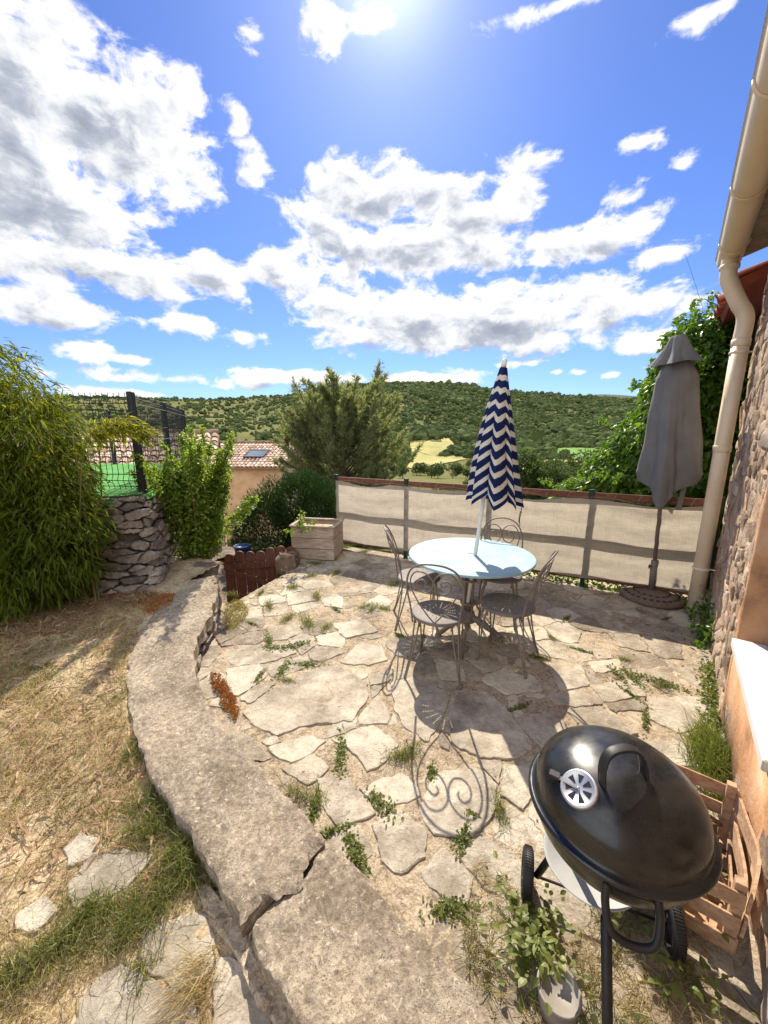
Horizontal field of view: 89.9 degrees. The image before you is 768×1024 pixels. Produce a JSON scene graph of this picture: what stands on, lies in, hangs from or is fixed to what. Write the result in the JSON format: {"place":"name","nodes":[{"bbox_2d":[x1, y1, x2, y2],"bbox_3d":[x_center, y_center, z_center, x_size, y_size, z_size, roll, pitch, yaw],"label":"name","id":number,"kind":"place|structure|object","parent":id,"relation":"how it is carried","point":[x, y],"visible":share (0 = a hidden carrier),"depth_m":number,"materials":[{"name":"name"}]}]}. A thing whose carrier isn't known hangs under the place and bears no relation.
{"place":"outdoors","nodes":[
{"label":"outdoors","id":0,"kind":"place"},
{"bbox_2d":[0,557,271,1023],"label":"garden ground","id":1,"kind":"structure","parent":0,"point":[179,573],"depth_m":1.84,"materials":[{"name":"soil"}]},
{"bbox_2d":[0,337,166,626],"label":"bamboo clump","id":2,"kind":"object","parent":1,"relation":"on","point":[40,474],"visible":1,"depth_m":3.14,"materials":[{"name":"plant"}]},
{"bbox_2d":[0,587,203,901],"bbox_3d":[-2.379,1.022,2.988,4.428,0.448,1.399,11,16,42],"label":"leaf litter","id":3,"kind":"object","parent":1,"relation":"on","point":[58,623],"visible":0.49,"depth_m":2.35,"materials":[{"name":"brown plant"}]},
{"bbox_2d":[22,480,188,594],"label":"retaining wall","id":4,"kind":"structure","parent":1,"relation":"on","point":[143,556],"depth_m":3.67,"materials":[{"name":"stone"}]},
{"bbox_2d":[68,463,162,503],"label":"artificial turf","id":5,"kind":"structure","parent":4,"relation":"on","point":[118,491],"depth_m":4.52,"materials":[{"name":"plastic"}]},
{"bbox_2d":[14,391,187,491],"bbox_3d":[-4.360,-1.014,5.417,3.980,0.990,3.480,0,12,0],"label":"fence","id":6,"kind":"object","parent":5,"relation":"on","point":[130,397],"visible":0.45,"depth_m":4.46,"materials":[{"name":"metal"}]},
{"bbox_2d":[88,590,123,604],"bbox_3d":[-2.621,0.786,3.606,0.371,0.073,0.320,0,12,0],"label":"sedum mat","id":7,"kind":"object","parent":1,"relation":"on","point":[104,596],"visible":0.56,"depth_m":3.57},
{"bbox_2d":[0,591,215,1023],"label":"green grass","id":8,"kind":"structure","parent":1,"relation":"on","point":[183,851],"depth_m":1.51,"materials":[{"name":"plant"}]},
{"bbox_2d":[129,592,174,614],"bbox_3d":[-2.048,0.809,3.482,0.364,0.083,0.319,7,14,31],"label":"sedum mat","id":9,"kind":"object","parent":1,"relation":"on","point":[151,601],"visible":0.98,"depth_m":3.45,"materials":[{"name":"plant"}]},
{"bbox_2d":[121,920,238,1023],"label":"pale grass","id":10,"kind":"structure","parent":1,"relation":"on","point":[196,986],"depth_m":1.27,"materials":[{"name":"plant"}]},
{"bbox_2d":[127,424,262,563],"bbox_3d":[-2.162,-0.033,4.300,1.137,1.871,1.164,10,16,41],"label":"young shrub","id":11,"kind":"object","parent":1,"relation":"on","point":[195,500],"visible":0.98,"depth_m":4.24,"materials":[{"name":"green plant"}]},
{"bbox_2d":[191,561,219,579],"bbox_3d":[-1.995,0.658,4.269,0.344,0.223,0.274,0,12,0],"label":"rock","id":12,"kind":"object","parent":1,"relation":"on","point":[212,571],"visible":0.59,"depth_m":4.18,"materials":[{"name":"stone"}]},
{"bbox_2d":[207,526,222,558],"bbox_3d":[-2.116,0.316,4.662,0.262,0.484,0.355,0,12,0],"label":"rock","id":13,"kind":"object","parent":1,"relation":"on","point":[217,549],"visible":0.17,"depth_m":4.59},
{"bbox_2d":[125,575,325,937],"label":"wall","id":14,"kind":"structure","parent":1,"relation":"on","point":[257,838],"depth_m":1.91,"materials":[{"name":"stone"}]},
{"bbox_2d":[14,832,270,1023],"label":"garden path","id":15,"kind":"structure","parent":0,"point":[236,1002],"depth_m":1.33,"materials":[{"name":"stone"}]},
{"bbox_2d":[212,546,277,603],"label":"path","id":16,"kind":"structure","parent":0,"point":[222,585],"depth_m":6.70,"materials":[{"name":"stone"}]},
{"bbox_2d":[233,543,250,555],"bbox_3d":[-2.382,0.668,6.470,0.280,0.220,0.280,0,12,0],"label":"blue tub","id":17,"kind":"object","parent":16,"relation":"on","point":[244,548],"visible":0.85,"depth_m":6.40,"materials":[{"name":"plastic"}]},
{"bbox_2d":[11,385,618,854],"bbox_3d":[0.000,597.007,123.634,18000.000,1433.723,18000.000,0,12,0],"label":"hillside terrain","id":18,"kind":"structure","parent":0,"point":[443,477],"depth_m":509.43,"materials":[{"name":"green plant"}]},
{"bbox_2d":[7,429,226,546],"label":"tiled house","id":19,"kind":"structure","parent":18,"relation":"on","point":[213,434],"depth_m":10.09,"materials":[{"name":"tile"}]},
{"bbox_2d":[220,441,306,539],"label":"skylight house","id":20,"kind":"structure","parent":18,"relation":"on","point":[251,465],"depth_m":18.90,"materials":[{"name":"paint"}]},
{"bbox_2d":[268,358,424,548],"bbox_3d":[-1.574,-2.017,15.256,6.022,7.914,6.119,0,12,0],"label":"pine tree","id":21,"kind":"object","parent":18,"relation":"on","point":[348,418],"visible":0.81,"depth_m":13.96,"materials":[{"name":"green plant"}]},
{"bbox_2d":[58,379,639,462],"bbox_3d":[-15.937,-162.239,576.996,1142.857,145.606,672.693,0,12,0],"label":"hillside scrub","id":22,"kind":"object","parent":18,"relation":"on","point":[575,430],"visible":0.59,"depth_m":535.69,"materials":[{"name":"green plant"}]},
{"bbox_2d":[396,462,408,477],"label":"oak tree","id":23,"kind":"object","parent":18,"relation":"on","point":[401,472],"visible":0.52,"depth_m":154.91,"materials":[{"name":"plant"}]},
{"bbox_2d":[415,462,425,474],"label":"oak tree","id":24,"kind":"object","parent":18,"relation":"on","point":[420,465],"visible":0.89,"depth_m":205.14,"materials":[{"name":"plant"}]},
{"bbox_2d":[424,464,435,477],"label":"oak tree","id":25,"kind":"object","parent":18,"relation":"on","point":[427,471],"visible":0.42,"depth_m":165.72,"materials":[{"name":"plant"}]},
{"bbox_2d":[429,461,445,477],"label":"oak tree","id":26,"kind":"object","parent":18,"relation":"on","point":[438,468],"visible":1,"depth_m":152.76,"materials":[{"name":"plant"}]},
{"bbox_2d":[443,463,463,476],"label":"oak tree","id":27,"kind":"object","parent":18,"relation":"on","point":[458,469],"visible":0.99,"depth_m":159.13,"materials":[{"name":"plant"}]},
{"bbox_2d":[462,464,470,477],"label":"oak tree","id":28,"kind":"object","parent":18,"relation":"on","point":[466,471],"visible":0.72,"depth_m":191.30,"materials":[{"name":"plant"}]},
{"bbox_2d":[517,447,573,499],"bbox_3d":[6.326,-0.381,16.627,3.176,4.755,2.694,0,12,0],"label":"broadleaf tree","id":29,"kind":"object","parent":18,"relation":"on","point":[528,478],"visible":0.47,"depth_m":16.01,"materials":[{"name":"green plant"}]},
{"bbox_2d":[541,449,596,479],"bbox_3d":[12.163,-1.226,25.125,4.847,5.785,5.011,0,12,0],"label":"broadleaf tree","id":30,"kind":"object","parent":18,"relation":"on","point":[572,467],"visible":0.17,"depth_m":25.04,"materials":[{"name":"plant"}]},
{"bbox_2d":[0,0,767,398],"label":"sky","id":31,"kind":"structure","parent":0,"point":[206,199],"materials":[{"name":"blue"}]},
{"bbox_2d":[212,546,557,945],"bbox_3d":[-0.363,1.958,2.014,5.230,1.088,7.479,6,13,27],"label":"terrace base","id":32,"kind":"object","parent":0,"point":[223,607],"visible":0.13,"depth_m":4.32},
{"bbox_2d":[195,882,292,1023],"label":"mortar ledge","id":33,"kind":"object","parent":32,"relation":"attached to","point":[269,1003],"visible":0.8,"depth_m":1.35,"materials":[{"name":"concrete"}]},
{"bbox_2d":[224,546,294,603],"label":"picket gate","id":34,"kind":"structure","parent":32,"relation":"attached to","point":[239,568],"depth_m":5.17,"materials":[{"name":"brown wood"}]},
{"bbox_2d":[197,551,762,1023],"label":"terrace flagstones","id":35,"kind":"object","parent":32,"relation":"on","point":[485,725],"visible":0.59,"depth_m":2.41,"materials":[{"name":"stone"}]},
{"bbox_2d":[210,672,240,720],"bbox_3d":[-1.096,1.239,2.643,0.108,0.064,0.612,-9,15,-38],"label":"sedum mat","id":36,"kind":"object","parent":35,"relation":"on","point":[227,694],"visible":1,"depth_m":2.60,"materials":[{"name":"plant"}]},
{"bbox_2d":[224,598,248,630],"bbox_3d":[-1.452,0.995,3.793,0.241,0.067,0.654,-5,13,-22],"label":"sedum mat","id":37,"kind":"object","parent":35,"relation":"on","point":[229,615],"visible":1,"depth_m":3.76,"materials":[{"name":"plant"}]},
{"bbox_2d":[259,598,279,612],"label":"grass tuft","id":38,"kind":"object","parent":35,"relation":"on","point":[269,605],"visible":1,"depth_m":3.95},
{"bbox_2d":[263,628,275,652],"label":"weed","id":39,"kind":"object","parent":35,"relation":"on","point":[270,639],"visible":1,"depth_m":3.34,"materials":[{"name":"green plant"}]},
{"bbox_2d":[261,644,293,650],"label":"weed","id":40,"kind":"object","parent":35,"relation":"on","point":[274,645],"visible":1,"depth_m":3.22,"materials":[{"name":"green plant"}]},
{"bbox_2d":[270,657,292,686],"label":"weed","id":41,"kind":"object","parent":35,"relation":"on","point":[282,666],"visible":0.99,"depth_m":2.92,"materials":[{"name":"green plant"}]},
{"bbox_2d":[275,676,298,683],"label":"grass tuft","id":42,"kind":"object","parent":35,"relation":"on","point":[285,680],"visible":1,"depth_m":2.78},
{"bbox_2d":[275,549,299,574],"bbox_3d":[-1.302,0.673,5.200,0.275,0.304,0.341,0,12,0],"label":"rock","id":43,"kind":"object","parent":35,"relation":"on","point":[285,561],"visible":0.78,"depth_m":5.06,"materials":[{"name":"stone"}]},
{"bbox_2d":[284,581,302,590],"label":"grass tuft","id":44,"kind":"object","parent":35,"relation":"on","point":[293,586],"visible":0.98,"depth_m":4.46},
{"bbox_2d":[272,638,318,651],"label":"weed","id":45,"kind":"object","parent":35,"relation":"on","point":[296,642],"visible":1,"depth_m":3.25,"materials":[{"name":"green plant"}]},
{"bbox_2d":[293,609,321,630],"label":"grass tuft","id":46,"kind":"object","parent":35,"relation":"on","point":[308,624],"visible":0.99,"depth_m":3.61,"materials":[{"name":"plant"}]},
{"bbox_2d":[319,819,361,840],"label":"weed","id":47,"kind":"object","parent":35,"relation":"on","point":[330,830],"visible":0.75,"depth_m":1.74,"materials":[{"name":"green plant"}]},
{"bbox_2d":[337,822,370,869],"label":"weed","id":48,"kind":"object","parent":35,"relation":"on","point":[350,837],"visible":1,"depth_m":1.68,"materials":[{"name":"green plant"}]},
{"bbox_2d":[249,846,493,1023],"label":"stone slab","id":49,"kind":"structure","parent":35,"relation":"on","point":[335,939],"depth_m":1.28,"materials":[{"name":"stone"}]},
{"bbox_2d":[355,785,404,826],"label":"weed","id":50,"kind":"object","parent":35,"relation":"on","point":[378,798],"visible":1,"depth_m":1.86,"materials":[{"name":"green plant"}]},
{"bbox_2d":[371,602,392,611],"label":"grass tuft","id":51,"kind":"object","parent":35,"relation":"on","point":[383,607],"visible":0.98,"depth_m":3.91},
{"bbox_2d":[371,738,426,769],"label":"grass tuft","id":52,"kind":"object","parent":35,"relation":"on","point":[404,755],"visible":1,"depth_m":2.12,"materials":[{"name":"plant"}]},
{"bbox_2d":[383,525,440,631],"bbox_3d":[0.261,0.581,3.592,0.536,0.936,0.425,0,12,0],"label":"garden chair","id":53,"kind":"object","parent":35,"relation":"on","point":[401,575],"visible":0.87,"depth_m":3.51,"materials":[{"name":"beige paint"}]},
{"bbox_2d":[403,564,466,689],"bbox_3d":[0.392,0.743,2.813,0.425,0.936,0.536,4,12,17],"label":"garden chair","id":54,"kind":"object","parent":35,"relation":"on","point":[416,612],"visible":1,"depth_m":2.75,"materials":[{"name":"beige paint"}]},
{"bbox_2d":[418,892,480,924],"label":"weed","id":55,"kind":"object","parent":35,"relation":"on","point":[452,903],"visible":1,"depth_m":1.45,"materials":[{"name":"green plant"}]},
{"bbox_2d":[221,561,696,876],"bbox_3d":[0.541,1.083,3.470,4.210,0.012,4.170,10,15,39],"label":"loose grit","id":56,"kind":"object","parent":35,"relation":"on","point":[450,693],"visible":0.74,"depth_m":2.89,"materials":[{"name":"gravel"}]},
{"bbox_2d":[409,538,536,641],"bbox_3d":[0.765,0.722,3.468,1.090,0.720,1.090,0,12,0],"label":"bistro table","id":57,"kind":"object","parent":35,"relation":"on","point":[492,559],"visible":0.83,"depth_m":3.35,"materials":[{"name":"white metal"}]},
{"bbox_2d":[466,359,523,602],"bbox_3d":[0.913,-0.186,3.232,0.436,2.077,0.471,-9,15,-36],"label":"striped parasol","id":58,"kind":"object","parent":57,"relation":"on","point":[494,479],"visible":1,"depth_m":3.05,"materials":[{"name":"blue fabric"}]},
{"bbox_2d":[484,783,511,835],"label":"grass tuft","id":59,"kind":"object","parent":35,"relation":"on","point":[500,810],"visible":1,"depth_m":1.82,"materials":[{"name":"plant"}]},
{"bbox_2d":[476,517,522,629],"bbox_3d":[1.108,0.562,3.687,0.425,0.936,0.536,4,12,17],"label":"garden chair","id":60,"kind":"object","parent":35,"relation":"on","point":[515,580],"visible":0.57,"depth_m":3.59,"materials":[{"name":"beige paint"}]},
{"bbox_2d":[475,550,558,678],"bbox_3d":[1.014,0.709,2.974,0.536,0.936,0.425,7,14,32],"label":"garden chair","id":61,"kind":"object","parent":35,"relation":"on","point":[496,608],"visible":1,"depth_m":2.93,"materials":[{"name":"beige paint"}]},
{"bbox_2d":[507,700,531,711],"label":"weed","id":62,"kind":"object","parent":35,"relation":"on","point":[515,707],"visible":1,"depth_m":2.52,"materials":[{"name":"green plant"}]},
{"bbox_2d":[487,850,579,975],"bbox_3d":[0.545,1.472,1.428,0.316,0.105,0.386,0,12,0],"label":"broadleaf weed","id":63,"kind":"object","parent":35,"relation":"on","point":[513,897],"visible":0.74,"depth_m":1.40,"materials":[{"name":"green plant"}]},
{"bbox_2d":[477,890,598,1023],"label":"broadleaf weed","id":64,"kind":"object","parent":35,"relation":"on","point":[533,939],"visible":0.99,"depth_m":1.28,"materials":[{"name":"green plant"}]},
{"bbox_2d":[537,961,581,1023],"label":"metal pot","id":65,"kind":"object","parent":35,"relation":"on","point":[564,1000],"visible":0.94,"depth_m":1.17,"materials":[{"name":"metal"}]},
{"bbox_2d":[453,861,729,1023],"bbox_3d":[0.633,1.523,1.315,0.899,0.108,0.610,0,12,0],"label":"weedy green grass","id":66,"kind":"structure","parent":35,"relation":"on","point":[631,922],"depth_m":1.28,"materials":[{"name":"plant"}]},
{"bbox_2d":[450,848,748,1023],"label":"weedy grass","id":67,"kind":"structure","parent":35,"relation":"on","point":[592,963],"depth_m":1.29,"materials":[{"name":"plant"}]},
{"bbox_2d":[525,570,687,599],"bbox_3d":[2.336,0.736,4.926,2.784,0.243,0.876,6,13,26],"label":"ivy patch","id":68,"kind":"object","parent":35,"relation":"on","point":[601,585],"visible":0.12,"depth_m":4.55,"materials":[{"name":"green plant"}]},
{"bbox_2d":[521,725,722,1023],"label":"kettle barbecue","id":69,"kind":"object","parent":35,"relation":"on","point":[625,819],"visible":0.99,"depth_m":1.00,"materials":[{"name":"black metal"}]},
{"bbox_2d":[612,680,652,709],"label":"weed","id":70,"kind":"object","parent":35,"relation":"on","point":[629,692],"visible":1,"depth_m":2.64,"materials":[{"name":"green plant"}]},
{"bbox_2d":[614,906,686,937],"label":"broadleaf weed","id":71,"kind":"object","parent":35,"relation":"on","point":[618,914],"visible":0.11,"depth_m":1.36,"materials":[{"name":"green plant"}]},
{"bbox_2d":[619,559,685,609],"bbox_3d":[2.910,0.722,4.153,0.600,0.441,0.600,0,12,0],"label":"parasol stand","id":72,"kind":"object","parent":35,"relation":"on","point":[651,596],"visible":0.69,"depth_m":4.08,"materials":[{"name":"grey plastic"}]},
{"bbox_2d":[636,334,704,559],"bbox_3d":[2.845,-0.400,3.928,0.499,2.613,0.444,0,12,0],"label":"grey parasol","id":73,"kind":"object","parent":72,"relation":"in","point":[670,461],"visible":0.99,"depth_m":3.71,"materials":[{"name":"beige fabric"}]},
{"bbox_2d":[612,919,703,1006],"bbox_3d":[0.910,1.483,1.284,0.132,0.083,0.249,-2,12,-10],"label":"broadleaf weed","id":74,"kind":"object","parent":35,"relation":"on","point":[676,988],"visible":0.98,"depth_m":1.23,"materials":[{"name":"green plant"}]},
{"bbox_2d":[654,677,674,689],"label":"grass tuft","id":75,"kind":"object","parent":35,"relation":"on","point":[663,684],"visible":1,"depth_m":2.73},
{"bbox_2d":[660,705,735,818],"bbox_3d":[1.756,1.282,2.088,0.466,0.192,0.949,11,16,41],"label":"wall weed","id":76,"kind":"object","parent":35,"relation":"on","point":[709,754],"depth_m":2.08,"materials":[{"name":"green plant"}]},
{"bbox_2d":[691,589,709,623],"bbox_3d":[3.075,0.914,3.723,0.104,0.245,0.452,10,16,41],"label":"plank","id":77,"kind":"object","parent":35,"relation":"on","point":[701,603],"visible":0.22,"depth_m":3.71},
{"bbox_2d":[693,658,721,727],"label":"wall weed","id":78,"kind":"object","parent":35,"relation":"on","point":[712,690],"depth_m":2.65,"materials":[{"name":"green plant"}]},
{"bbox_2d":[671,950,757,1023],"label":"broadleaf weed","id":79,"kind":"object","parent":35,"relation":"on","point":[713,1007],"visible":0.96,"depth_m":1.22,"materials":[{"name":"green plant"}]},
{"bbox_2d":[675,763,760,954],"bbox_3d":[1.232,1.327,1.583,0.418,0.290,0.521,9,15,36],"label":"wooden crate","id":80,"kind":"object","parent":35,"relation":"on","point":[708,919],"visible":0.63,"depth_m":1.41,"materials":[{"name":"brown wood"}]},
{"bbox_2d":[706,814,726,905],"bbox_3d":[1.224,1.375,1.613,0.325,0.127,0.491,11,16,42],"label":"kindling","id":81,"kind":"object","parent":80,"relation":"in","point":[714,899],"visible":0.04,"depth_m":1.59,"materials":[{"name":"wood"}]},
{"bbox_2d":[199,547,761,1023],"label":"terrace joints","id":82,"kind":"object","parent":32,"relation":"on","point":[405,901],"visible":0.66,"depth_m":2.48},
{"bbox_2d":[272,610,297,623],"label":"grass tuft","id":83,"kind":"object","parent":82,"relation":"on","point":[286,617],"visible":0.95,"depth_m":3.70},
{"bbox_2d":[288,660,325,668],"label":"weed","id":84,"kind":"object","parent":82,"relation":"on","point":[308,662],"visible":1,"depth_m":2.98,"materials":[{"name":"green plant"}]},
{"bbox_2d":[269,771,347,810],"bbox_3d":[-0.401,1.399,1.882,0.488,0.141,0.327,0,12,0],"label":"grass tuft","id":85,"kind":"object","parent":82,"relation":"on","point":[296,795],"visible":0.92,"depth_m":1.90,"materials":[{"name":"plant"}]},
{"bbox_2d":[306,775,321,824],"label":"weed","id":86,"kind":"object","parent":82,"relation":"on","point":[312,816],"visible":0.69,"depth_m":1.83,"materials":[{"name":"green plant"}]},
{"bbox_2d":[289,517,343,559],"bbox_3d":[-0.965,0.382,5.635,0.675,0.488,0.535,2,12,9],"label":"wooden planter","id":87,"kind":"object","parent":82,"relation":"on","point":[322,539],"visible":0.77,"depth_m":5.41,"materials":[{"name":"wood"}]},
{"bbox_2d":[279,507,317,537],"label":"seedling","id":88,"kind":"object","parent":87,"relation":"in","point":[299,526],"visible":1,"depth_m":5.18,"materials":[{"name":"green plant"}]},
{"bbox_2d":[331,724,348,784],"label":"weed","id":89,"kind":"object","parent":82,"relation":"on","point":[340,747],"visible":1,"depth_m":2.14,"materials":[{"name":"green plant"}]},
{"bbox_2d":[345,847,371,875],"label":"weed","id":90,"kind":"object","parent":82,"relation":"on","point":[354,859],"visible":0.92,"depth_m":1.61,"materials":[{"name":"green plant"}]},
{"bbox_2d":[389,738,424,767],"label":"grass tuft","id":91,"kind":"object","parent":82,"relation":"on","point":[417,743],"visible":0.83,"depth_m":2.19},
{"bbox_2d":[426,760,438,781],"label":"weed","id":92,"kind":"object","parent":82,"relation":"on","point":[430,774],"visible":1,"depth_m":2.04,"materials":[{"name":"green plant"}]},
{"bbox_2d":[449,815,475,858],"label":"weed","id":93,"kind":"object","parent":82,"relation":"on","point":[465,837],"visible":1,"depth_m":1.70,"materials":[{"name":"green plant"}]},
{"bbox_2d":[464,808,481,818],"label":"weed","id":94,"kind":"object","parent":82,"relation":"on","point":[469,812],"visible":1,"depth_m":1.81,"materials":[{"name":"green plant"}]},
{"bbox_2d":[334,474,725,594],"bbox_3d":[1.302,0.208,4.925,4.685,1.155,0.115,6,13,27],"label":"screened fence","id":95,"kind":"object","parent":82,"relation":"on","point":[593,537],"visible":0.81,"depth_m":4.51,"materials":[{"name":"beige fabric"}]},
{"bbox_2d":[525,652,557,659],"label":"weed","id":96,"kind":"object","parent":82,"relation":"on","point":[537,656],"visible":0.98,"depth_m":3.08,"materials":[{"name":"green plant"}]},
{"bbox_2d":[606,663,632,688],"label":"weed","id":97,"kind":"object","parent":82,"relation":"on","point":[619,673],"visible":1,"depth_m":2.85,"materials":[{"name":"green plant"}]},
{"bbox_2d":[621,666,652,690],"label":"weed","id":98,"kind":"object","parent":82,"relation":"on","point":[631,675],"visible":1,"depth_m":2.81,"materials":[{"name":"green plant"}]},
{"bbox_2d":[640,700,650,738],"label":"weed","id":99,"kind":"object","parent":82,"relation":"on","point":[644,714],"visible":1,"depth_m":2.41,"materials":[{"name":"green plant"}]},
{"bbox_2d":[615,666,703,694],"bbox_3d":[2.018,1.224,2.767,0.622,0.049,0.113,8,14,33],"label":"weed","id":100,"kind":"object","parent":82,"relation":"on","point":[671,683],"visible":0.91,"depth_m":2.77,"materials":[{"name":"green plant"}]},
{"bbox_2d":[686,4,767,1023],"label":"stone house","id":101,"kind":"structure","parent":32,"relation":"on","point":[739,600],"depth_m":2.47,"materials":[{"name":"beige stone"}]},
{"bbox_2d":[681,585,715,651],"bbox_3d":[2.889,0.898,3.511,0.248,0.405,0.949,9,15,36],"label":"ivy patch","id":102,"kind":"object","parent":101,"relation":"attached to","point":[705,625],"visible":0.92,"depth_m":3.38,"materials":[{"name":"green plant"}]},
{"bbox_2d":[407,437,465,467],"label":"meadow","id":103,"kind":"structure","parent":0,"point":[428,453],"depth_m":351.85,"materials":[{"name":"yellow plant"}]},
{"bbox_2d":[217,550,687,596],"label":"bank","id":104,"kind":"structure","parent":0,"point":[532,574],"depth_m":7.62,"materials":[{"name":"stone"}]},
{"bbox_2d":[230,467,352,561],"bbox_3d":[-1.749,0.093,7.594,2.486,1.992,1.993,0,12,0],"label":"juniper bush","id":105,"kind":"object","parent":104,"relation":"on","point":[277,509],"visible":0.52,"depth_m":7.18,"materials":[{"name":"green plant"}]},
{"bbox_2d":[699,260,767,588],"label":"tiled annex","id":106,"kind":"object","parent":104,"relation":"on","point":[753,279],"visible":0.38,"depth_m":3.94,"materials":[{"name":"paint"}]},
{"bbox_2d":[537,254,755,572],"bbox_3d":[3.807,-1.040,5.401,3.014,4.435,1.621,8,14,34],"label":"climbing vine","id":107,"kind":"object","parent":106,"relation":"attached to","point":[611,465],"visible":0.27,"depth_m":5.02,"materials":[{"name":"green plant"}]},
{"bbox_2d":[557,446,598,458],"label":"field","id":108,"kind":"structure","parent":0,"point":[574,449],"depth_m":334.09,"materials":[{"name":"plant"}]},
{"bbox_2d":[593,394,637,397],"bbox_3d":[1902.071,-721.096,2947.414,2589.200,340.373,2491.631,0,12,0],"label":"distant ridge","id":109,"kind":"structure","parent":0,"point":[611,395],"depth_m":2807.77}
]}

